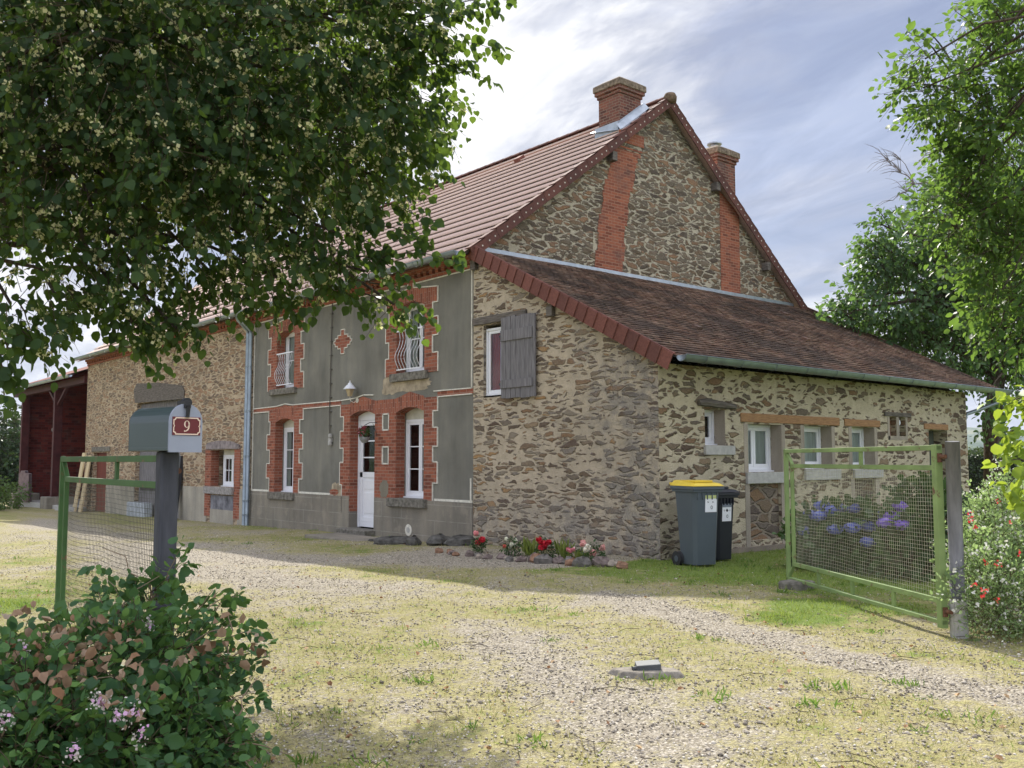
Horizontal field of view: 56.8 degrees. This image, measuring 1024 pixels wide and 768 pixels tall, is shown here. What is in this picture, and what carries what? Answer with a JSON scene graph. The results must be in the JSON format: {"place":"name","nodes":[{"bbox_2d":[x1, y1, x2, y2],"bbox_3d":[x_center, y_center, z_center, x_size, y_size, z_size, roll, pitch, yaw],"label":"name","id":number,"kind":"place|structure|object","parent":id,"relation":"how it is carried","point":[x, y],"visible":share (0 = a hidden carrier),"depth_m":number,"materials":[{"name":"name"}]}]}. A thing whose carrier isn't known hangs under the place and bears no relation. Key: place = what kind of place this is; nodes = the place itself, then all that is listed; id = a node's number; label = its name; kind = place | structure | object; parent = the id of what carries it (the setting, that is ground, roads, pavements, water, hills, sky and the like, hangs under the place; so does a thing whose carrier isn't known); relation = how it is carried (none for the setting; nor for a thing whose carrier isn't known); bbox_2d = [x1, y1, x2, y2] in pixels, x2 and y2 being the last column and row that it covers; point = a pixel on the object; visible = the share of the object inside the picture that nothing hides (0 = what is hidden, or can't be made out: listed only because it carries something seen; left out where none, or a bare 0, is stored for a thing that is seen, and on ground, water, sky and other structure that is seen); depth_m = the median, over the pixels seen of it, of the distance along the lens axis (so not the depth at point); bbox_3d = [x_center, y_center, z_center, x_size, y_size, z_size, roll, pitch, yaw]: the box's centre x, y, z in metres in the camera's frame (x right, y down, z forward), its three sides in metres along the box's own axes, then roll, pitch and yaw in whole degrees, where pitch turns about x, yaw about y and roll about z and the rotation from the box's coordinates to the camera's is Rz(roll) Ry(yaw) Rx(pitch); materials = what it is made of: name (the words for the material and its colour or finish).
{"place":"outdoors","nodes":[
{"label":"outdoors","id":0,"kind":"place"},
{"bbox_2d":[0,503,1023,767],"bbox_3d":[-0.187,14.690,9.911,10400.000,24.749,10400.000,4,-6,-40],"label":"ground","id":1,"kind":"structure","parent":0,"point":[22,523],"depth_m":7.26,"materials":[{"name":"beige gravel"}]},
{"bbox_2d":[0,457,18,501],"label":"woodland tree","id":2,"kind":"object","parent":1,"relation":"on","point":[8,469],"visible":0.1,"depth_m":57.14,"materials":[{"name":"green plant"}]},
{"bbox_2d":[0,446,19,501],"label":"woodland tree","id":3,"kind":"object","parent":1,"relation":"on","point":[12,453],"visible":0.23,"depth_m":57.31,"materials":[{"name":"green plant"}]},
{"bbox_2d":[0,404,20,483],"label":"woodland tree","id":4,"kind":"object","parent":1,"relation":"on","point":[17,432],"visible":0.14,"depth_m":59.24,"materials":[{"name":"green plant"}]},
{"bbox_2d":[0,425,20,470],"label":"woodland tree","id":5,"kind":"object","parent":1,"relation":"on","point":[15,440],"visible":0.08,"depth_m":59.23,"materials":[{"name":"green plant"}]},
{"bbox_2d":[0,417,20,445],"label":"woodland tree","id":6,"kind":"object","parent":1,"relation":"on","point":[2,429],"visible":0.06,"depth_m":61.49,"materials":[{"name":"green plant"}]},
{"bbox_2d":[0,475,32,510],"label":"scrub bush","id":7,"kind":"object","parent":1,"relation":"on","point":[5,490],"visible":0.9,"depth_m":40.12,"materials":[{"name":"green plant"}]},
{"bbox_2d":[1,366,87,508],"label":"open shed","id":8,"kind":"structure","parent":1,"relation":"on","point":[53,428],"depth_m":45.30,"materials":[{"name":"red wood"}]},
{"bbox_2d":[18,471,31,501],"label":"stone slab","id":9,"kind":"structure","parent":8,"relation":"on","point":[25,477],"depth_m":42.86,"materials":[{"name":"grey stone"}]},
{"bbox_2d":[55,505,85,511],"bbox_3d":[-17.337,4.952,37.118,0.480,0.320,2.600,4,-6,-40],"label":"concrete ledge","id":10,"kind":"object","parent":1,"relation":"on","point":[56,507],"visible":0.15,"depth_m":36.45,"materials":[{"name":"grey concrete"}]},
{"bbox_2d":[73,453,91,511],"bbox_3d":[-16.391,3.748,36.087,0.450,2.254,0.760,4,-6,-40],"label":"leaning board","id":11,"kind":"object","parent":1,"relation":"on","point":[87,470],"visible":0.5,"depth_m":36.03,"materials":[{"name":"beige wood"}]},
{"bbox_2d":[126,501,151,516],"bbox_3d":[-12.353,4.163,31.357,0.280,0.480,1.700,4,-6,-40],"label":"stone trough","id":12,"kind":"object","parent":1,"relation":"on","point":[144,510],"visible":0.56,"depth_m":30.87,"materials":[{"name":"grey stone"}]},
{"bbox_2d":[0,535,287,767],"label":"bramble bush","id":13,"kind":"object","parent":1,"relation":"on","point":[136,711],"visible":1,"depth_m":4.33,"materials":[{"name":"green plant"}]},
{"bbox_2d":[152,451,178,660],"bbox_3d":[-2.152,1.245,5.843,0.160,1.660,0.160,4,-6,-40],"label":"gate post","id":14,"kind":"object","parent":1,"relation":"on","point":[166,497],"visible":0.31,"depth_m":5.83,"materials":[{"name":"grey wood"}]},
{"bbox_2d":[54,455,181,665],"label":"green gate","id":15,"kind":"structure","parent":14,"relation":"attached to","point":[63,571],"depth_m":7.61,"materials":[{"name":"metal"}]},
{"bbox_2d":[128,398,201,451],"bbox_3d":[-2.165,0.261,5.930,0.521,0.335,0.223,-4,-6,39],"label":"mailbox","id":16,"kind":"object","parent":14,"relation":"on","point":[178,428],"visible":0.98,"depth_m":5.82,"materials":[{"name":"grey metal"}]},
{"bbox_2d":[168,404,201,451],"bbox_3d":[-1.999,0.269,5.794,0.014,0.297,0.223,-4,-6,39],"label":"mailbox door","id":17,"kind":"structure","parent":16,"relation":"in","point":[176,443],"depth_m":5.78,"materials":[{"name":"grey metal"}]},
{"bbox_2d":[177,456,182,513],"bbox_3d":[-10.232,3.168,28.922,0.292,1.950,0.662,-1,-5,10],"label":"leaning plank","id":18,"kind":"object","parent":1,"relation":"on","point":[181,473],"visible":0.43,"depth_m":28.91,"materials":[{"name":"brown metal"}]},
{"bbox_2d":[0,0,516,419],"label":"lime tree","id":19,"kind":"object","parent":1,"relation":"on","point":[175,105],"visible":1,"depth_m":7.96,"materials":[{"name":"green plant"}]},
{"bbox_2d":[305,533,377,540],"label":"paving slab","id":20,"kind":"structure","parent":1,"relation":"on","point":[340,536],"depth_m":19.85,"materials":[{"name":"grey concrete"}]},
{"bbox_2d":[373,536,408,544],"bbox_3d":[-2.258,3.034,18.134,0.847,0.256,0.475,2,-5,-20],"label":"loose stone","id":21,"kind":"object","parent":1,"relation":"on","point":[391,540],"visible":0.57,"depth_m":17.98,"materials":[{"name":"grey stone"}]},
{"bbox_2d":[405,535,421,545],"bbox_3d":[-1.849,2.987,17.786,0.288,0.316,0.393,-3,-5,28],"label":"loose stone","id":22,"kind":"object","parent":1,"relation":"on","point":[413,540],"visible":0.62,"depth_m":17.65,"materials":[{"name":"grey stone"}]},
{"bbox_2d":[426,533,449,545],"bbox_3d":[-1.375,2.959,17.662,0.445,0.341,0.506,-4,-6,41],"label":"loose stone","id":23,"kind":"object","parent":1,"relation":"on","point":[439,539],"visible":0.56,"depth_m":17.50,"materials":[{"name":"grey stone"}]},
{"bbox_2d":[435,547,443,552],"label":"edging stone","id":24,"kind":"object","parent":1,"relation":"on","point":[438,550],"visible":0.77,"depth_m":15.77,"materials":[{"name":"brown stone"}]},
{"bbox_2d":[443,534,474,545],"bbox_3d":[-0.943,2.916,17.358,0.621,0.314,0.449,3,-6,-33],"label":"loose stone","id":25,"kind":"object","parent":1,"relation":"on","point":[458,540],"visible":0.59,"depth_m":17.20,"materials":[{"name":"grey stone"}]},
{"bbox_2d":[465,550,473,556],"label":"edging stone","id":26,"kind":"object","parent":1,"relation":"on","point":[469,553],"visible":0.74,"depth_m":15.28,"materials":[{"name":"grey stone"}]},
{"bbox_2d":[475,553,482,558],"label":"edging stone","id":27,"kind":"object","parent":1,"relation":"on","point":[478,556],"visible":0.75,"depth_m":14.97,"materials":[{"name":"grey stone"}]},
{"bbox_2d":[469,530,490,552],"bbox_3d":[-0.540,2.695,15.864,0.347,0.504,0.441,-1,-5,17],"label":"bedding plant","id":28,"kind":"object","parent":1,"relation":"on","point":[481,540],"visible":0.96,"depth_m":15.80,"materials":[{"name":"green plant"}]},
{"bbox_2d":[482,554,492,558],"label":"edging stone","id":29,"kind":"object","parent":1,"relation":"on","point":[487,556],"visible":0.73,"depth_m":14.85,"materials":[{"name":"grey stone"}]},
{"bbox_2d":[496,553,505,559],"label":"edging stone","id":30,"kind":"object","parent":1,"relation":"on","point":[500,555],"visible":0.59,"depth_m":14.79,"materials":[{"name":"grey stone"}]},
{"bbox_2d":[505,556,513,561],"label":"edging stone","id":31,"kind":"object","parent":1,"relation":"on","point":[509,558],"visible":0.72,"depth_m":14.45,"materials":[{"name":"grey stone"}]},
{"bbox_2d":[1,529,1018,767],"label":"weed tufts","id":32,"kind":"object","parent":1,"relation":"on","point":[814,702],"visible":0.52,"depth_m":6.25,"materials":[{"name":"green plant"}]},
{"bbox_2d":[1,544,1019,767],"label":"fallen leaves","id":33,"kind":"object","parent":1,"relation":"on","point":[330,682],"visible":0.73,"depth_m":6.31,"materials":[{"name":"brown plant"}]},
{"bbox_2d":[499,535,522,555],"bbox_3d":[0.001,2.692,15.332,0.425,0.465,0.505,1,-5,-14],"label":"bedding plant","id":34,"kind":"object","parent":1,"relation":"on","point":[507,546],"visible":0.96,"depth_m":15.32,"materials":[{"name":"green plant"}]},
{"bbox_2d":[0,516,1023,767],"bbox_3d":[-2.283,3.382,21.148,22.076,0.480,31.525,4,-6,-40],"label":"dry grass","id":35,"kind":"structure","parent":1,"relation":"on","point":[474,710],"depth_m":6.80,"materials":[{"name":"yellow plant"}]},
{"bbox_2d":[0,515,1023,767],"bbox_3d":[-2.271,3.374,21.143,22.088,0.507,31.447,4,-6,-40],"label":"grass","id":36,"kind":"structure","parent":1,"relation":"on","point":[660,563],"depth_m":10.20,"materials":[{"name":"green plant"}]},
{"bbox_2d":[515,555,526,561],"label":"edging stone","id":37,"kind":"object","parent":1,"relation":"on","point":[521,558],"visible":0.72,"depth_m":14.36,"materials":[{"name":"grey stone"}]},
{"bbox_2d":[519,536,538,555],"bbox_3d":[0.329,2.603,15.231,0.345,0.333,0.450,1,-5,-15],"label":"iris clump","id":38,"kind":"object","parent":1,"relation":"on","point":[527,546],"visible":0.82,"depth_m":15.19,"materials":[{"name":"green plant"}]},
{"bbox_2d":[529,553,540,562],"bbox_3d":[0.396,2.639,14.182,0.249,0.206,0.303,4,-6,-40],"label":"edging stone","id":39,"kind":"object","parent":1,"relation":"on","point":[533,555],"visible":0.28,"depth_m":14.15,"materials":[{"name":"brown stone"}]},
{"bbox_2d":[70,76,1013,559],"bbox_3d":[-3.053,-0.783,29.251,11.887,11.270,30.467,4,-6,-40],"label":"farmhouse","id":40,"kind":"object","parent":1,"relation":"on","point":[630,330],"visible":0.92,"depth_m":19.54,"materials":[{"name":"beige stone"}]},
{"bbox_2d":[95,453,106,511],"bbox_3d":[-15.287,3.670,35.410,0.030,2.200,1.600,4,-6,-40],"label":"stable door","id":41,"kind":"structure","parent":40,"relation":"in","point":[101,466],"depth_m":35.58,"materials":[{"name":"red paint"}]},
{"bbox_2d":[139,399,181,517],"bbox_3d":[-11.441,2.427,30.890,0.055,3.745,4.084,4,-6,-40],"label":"barn door","id":42,"kind":"structure","parent":40,"relation":"in","point":[147,470],"depth_m":31.63,"materials":[{"name":"grey wood"}]},
{"bbox_2d":[203,450,233,494],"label":"window","id":43,"kind":"structure","parent":40,"relation":"in","point":[228,454],"depth_m":26.97,"materials":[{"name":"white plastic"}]},
{"bbox_2d":[267,420,293,499],"bbox_3d":[-5.684,1.898,23.980,0.430,2.040,1.380,4,-6,-40],"label":"window","id":44,"kind":"structure","parent":40,"relation":"in","point":[289,425],"depth_m":24.28,"materials":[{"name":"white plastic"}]},
{"bbox_2d":[268,332,296,395],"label":"window","id":45,"kind":"structure","parent":40,"relation":"in","point":[289,388],"depth_m":24.39,"materials":[{"name":"white plastic"}]},
{"bbox_2d":[348,511,373,529],"bbox_3d":[-3.240,3.164,20.899,0.232,0.658,1.069,4,-6,-40],"label":"doorway base","id":46,"kind":"structure","parent":40,"relation":"in","point":[352,516],"depth_m":21.30,"materials":[{"name":"grey concrete"}]},
{"bbox_2d":[357,411,374,527],"bbox_3d":[-3.133,1.904,21.091,0.070,2.600,1.070,4,-6,-40],"label":"front door","id":47,"kind":"structure","parent":40,"relation":"in","point":[365,494],"depth_m":21.27,"materials":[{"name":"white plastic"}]},
{"bbox_2d":[356,422,376,442],"bbox_3d":[-3.174,1.053,20.536,0.401,0.447,0.382,4,-6,-40],"label":"hanging basket","id":48,"kind":"object","parent":40,"relation":"attached to","point":[364,432],"visible":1,"depth_m":20.45,"materials":[{"name":"green metal"}]},
{"bbox_2d":[386,408,426,508],"bbox_3d":[-2.041,1.515,19.639,0.430,2.060,1.420,4,-6,-40],"label":"window","id":49,"kind":"structure","parent":40,"relation":"in","point":[415,416],"depth_m":19.74,"materials":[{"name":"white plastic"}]},
{"bbox_2d":[389,303,427,382],"bbox_3d":[-2.053,-0.885,19.791,0.461,1.650,1.330,4,-6,-40],"label":"window","id":50,"kind":"structure","parent":40,"relation":"in","point":[413,372],"depth_m":19.88,"materials":[{"name":"white plastic"}]},
{"bbox_2d":[472,309,535,398],"bbox_3d":[-0.062,-0.503,17.371,0.380,1.583,1.837,4,-6,-40],"label":"window","id":51,"kind":"structure","parent":40,"relation":"in","point":[510,347],"depth_m":17.05,"materials":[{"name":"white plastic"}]},
{"bbox_2d":[697,398,736,454],"bbox_3d":[3.233,0.697,15.354,0.944,0.905,0.380,4,-6,-40],"label":"window","id":52,"kind":"structure","parent":40,"relation":"in","point":[710,448],"depth_m":15.34,"materials":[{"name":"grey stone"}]},
{"bbox_2d":[740,413,839,483],"bbox_3d":[4.855,1.147,16.711,2.990,1.175,0.350,4,-6,-40],"label":"window","id":53,"kind":"structure","parent":40,"relation":"in","point":[759,443],"depth_m":16.36,"materials":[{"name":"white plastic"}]},
{"bbox_2d":[804,426,840,479],"bbox_3d":[5.534,1.257,17.272,1.140,0.975,0.350,4,-6,-40],"label":"window","id":54,"kind":"structure","parent":40,"relation":"in","point":[812,434],"depth_m":17.41,"materials":[{"name":"white plastic"}]},
{"bbox_2d":[844,419,883,477],"bbox_3d":[6.639,1.248,18.199,1.300,1.110,0.350,4,-6,-40],"label":"window","id":55,"kind":"structure","parent":40,"relation":"in","point":[857,433],"depth_m":18.34,"materials":[{"name":"white plastic"}]},
{"bbox_2d":[929,431,933,476],"bbox_3d":[8.821,2.211,20.212,0.820,2.430,0.050,4,-6,-40],"label":"side door","id":56,"kind":"structure","parent":40,"relation":"in","point":[931,437],"depth_m":20.44,"materials":[{"name":"wood"}]},
{"bbox_2d":[533,554,552,563],"bbox_3d":[0.472,2.622,13.982,0.325,0.227,0.223,0,-5,3],"label":"edging stone","id":57,"kind":"object","parent":1,"relation":"on","point":[543,559],"visible":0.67,"depth_m":13.92,"materials":[{"name":"grey stone"}]},
{"bbox_2d":[533,536,556,557],"bbox_3d":[0.529,2.588,14.835,0.419,0.425,0.472,0,-5,4],"label":"bedding plant","id":58,"kind":"object","parent":1,"relation":"on","point":[542,544],"visible":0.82,"depth_m":14.73,"materials":[{"name":"red plant"}]},
{"bbox_2d":[552,556,563,563],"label":"edging stone","id":59,"kind":"object","parent":1,"relation":"on","point":[558,560],"visible":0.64,"depth_m":13.88,"materials":[{"name":"grey stone"}]},
{"bbox_2d":[554,537,574,558],"bbox_3d":[0.844,2.532,14.624,0.314,0.340,0.381,4,-6,-40],"label":"iris clump","id":60,"kind":"object","parent":1,"relation":"on","point":[561,550],"visible":0.64,"depth_m":14.59,"materials":[{"name":"green plant"}]},
{"bbox_2d":[562,556,571,563],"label":"edging stone","id":61,"kind":"object","parent":1,"relation":"on","point":[567,557],"visible":0.37,"depth_m":13.79,"materials":[{"name":"grey stone"}]},
{"bbox_2d":[565,557,574,565],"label":"edging stone","id":62,"kind":"object","parent":1,"relation":"on","point":[568,562],"visible":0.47,"depth_m":13.56,"materials":[{"name":"brown stone"}]},
{"bbox_2d":[565,545,581,557],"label":"bedding plant","id":63,"kind":"object","parent":1,"relation":"on","point":[570,550],"visible":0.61,"depth_m":14.25,"materials":[{"name":"pink plant"}]},
{"bbox_2d":[568,548,589,557],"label":"plant","id":64,"kind":"object","parent":1,"relation":"on","point":[578,554],"visible":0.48,"depth_m":14.18,"materials":[{"name":"green plant"}]},
{"bbox_2d":[572,556,591,566],"bbox_3d":[0.998,2.562,13.508,0.282,0.227,0.270,-2,-5,22],"label":"edging stone","id":65,"kind":"object","parent":1,"relation":"on","point":[583,561],"visible":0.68,"depth_m":13.42,"materials":[{"name":"grey stone"}]},
{"bbox_2d":[579,539,605,560],"bbox_3d":[1.206,2.527,13.936,0.479,0.482,0.468,4,-6,-40],"label":"bedding plant","id":66,"kind":"object","parent":1,"relation":"on","point":[587,549],"visible":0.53,"depth_m":13.92,"materials":[{"name":"green plant"}]},
{"bbox_2d":[591,556,609,566],"bbox_3d":[1.286,2.563,13.522,0.280,0.212,0.270,-3,-5,29],"label":"edging stone","id":67,"kind":"object","parent":1,"relation":"on","point":[601,560],"visible":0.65,"depth_m":13.44,"materials":[{"name":"grey stone"}]},
{"bbox_2d":[607,560,618,567],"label":"edging stone","id":68,"kind":"object","parent":1,"relation":"on","point":[611,563],"visible":0.52,"depth_m":13.37,"materials":[{"name":"grey stone"}]},
{"bbox_2d":[268,609,973,767],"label":"twig litter","id":69,"kind":"object","parent":1,"relation":"on","point":[649,684],"visible":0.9,"depth_m":6.13,"materials":[{"name":"brown wood"}]},
{"bbox_2d":[616,561,627,568],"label":"edging stone","id":70,"kind":"object","parent":1,"relation":"on","point":[621,565],"visible":0.69,"depth_m":13.19,"materials":[{"name":"brown stone"}]},
{"bbox_2d":[607,659,683,679],"bbox_3d":[0.923,1.988,6.588,0.579,0.106,0.302,0,-5,0],"label":"valve cover","id":71,"kind":"object","parent":1,"relation":"on","point":[650,668],"visible":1,"depth_m":6.55,"materials":[{"name":"concrete"}]},
{"bbox_2d":[669,480,723,565],"bbox_3d":[2.676,2.019,13.746,0.540,1.242,0.660,2,-5,-24],"label":"grey bin","id":72,"kind":"object","parent":1,"relation":"on","point":[697,505],"visible":1,"depth_m":13.53,"materials":[{"name":"plastic"}]},
{"bbox_2d":[716,486,739,559],"bbox_3d":[3.066,2.116,14.349,0.470,1.122,0.640,3,-5,-33],"label":"black bin","id":73,"kind":"object","parent":1,"relation":"on","point":[726,496],"visible":0.48,"depth_m":14.12,"materials":[{"name":"plastic"}]},
{"bbox_2d":[778,579,814,590],"bbox_3d":[3.299,2.381,10.957,0.330,0.210,0.300,4,-6,-40],"label":"stone block","id":74,"kind":"object","parent":1,"relation":"on","point":[792,584],"depth_m":10.86,"materials":[{"name":"grey stone"}]},
{"bbox_2d":[772,492,907,575],"bbox_3d":[4.526,2.225,13.093,1.392,1.459,1.830,4,-6,-40],"label":"hydrangea","id":75,"kind":"object","parent":1,"relation":"on","point":[813,514],"visible":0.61,"depth_m":12.80,"materials":[{"name":"green plant"}]},
{"bbox_2d":[813,134,1023,519],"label":"cherry tree","id":76,"kind":"object","parent":1,"relation":"on","point":[921,324],"visible":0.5,"depth_m":23.51,"materials":[{"name":"green plant"}]},
{"bbox_2d":[859,471,994,583],"bbox_3d":[5.428,2.018,12.311,1.959,1.778,1.492,4,-6,-40],"label":"hydrangea","id":77,"kind":"object","parent":1,"relation":"on","point":[894,502],"visible":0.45,"depth_m":12.14,"materials":[{"name":"green plant"}]},
{"bbox_2d":[868,0,1023,388],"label":"oak tree","id":78,"kind":"object","parent":1,"relation":"on","point":[990,242],"visible":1,"depth_m":12.34,"materials":[{"name":"green plant"}]},
{"bbox_2d":[945,441,968,638],"bbox_3d":[3.820,1.375,8.140,0.152,1.768,0.255,-2,-5,24],"label":"gate post","id":79,"kind":"object","parent":1,"relation":"on","point":[954,504],"visible":0.79,"depth_m":8.10,"materials":[{"name":"concrete"}]},
{"bbox_2d":[783,445,953,628],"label":"green gate","id":80,"kind":"structure","parent":79,"relation":"attached to","point":[936,468],"depth_m":9.28,"materials":[{"name":"metal"}]},
{"bbox_2d":[924,459,1023,645],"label":"flowering sage","id":81,"kind":"object","parent":1,"relation":"on","point":[992,553],"visible":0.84,"depth_m":8.20,"materials":[{"name":"green plant"}]},
{"bbox_2d":[968,446,1023,510],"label":"clipped hedge","id":82,"kind":"object","parent":1,"relation":"on","point":[975,465],"visible":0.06,"depth_m":28.62,"materials":[{"name":"green plant"}]},
{"bbox_2d":[977,385,1023,521],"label":"young maple","id":83,"kind":"object","parent":1,"relation":"on","point":[1013,493],"visible":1,"depth_m":7.18,"materials":[{"name":"green plant"}]},
{"bbox_2d":[0,428,1023,455],"bbox_3d":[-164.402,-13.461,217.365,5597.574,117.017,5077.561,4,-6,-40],"label":"hills","id":84,"kind":"structure","parent":0,"point":[973,445],"depth_m":2364.88,"materials":[{"name":"green plant"}]},
{"bbox_2d":[0,0,1023,430],"label":"sky","id":85,"kind":"structure","parent":0,"point":[782,85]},
{"bbox_2d":[967,427,1023,441],"bbox_3d":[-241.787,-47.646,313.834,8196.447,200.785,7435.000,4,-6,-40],"label":"hills","id":86,"kind":"structure","parent":0,"point":[970,432],"depth_m":3499.33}
]}

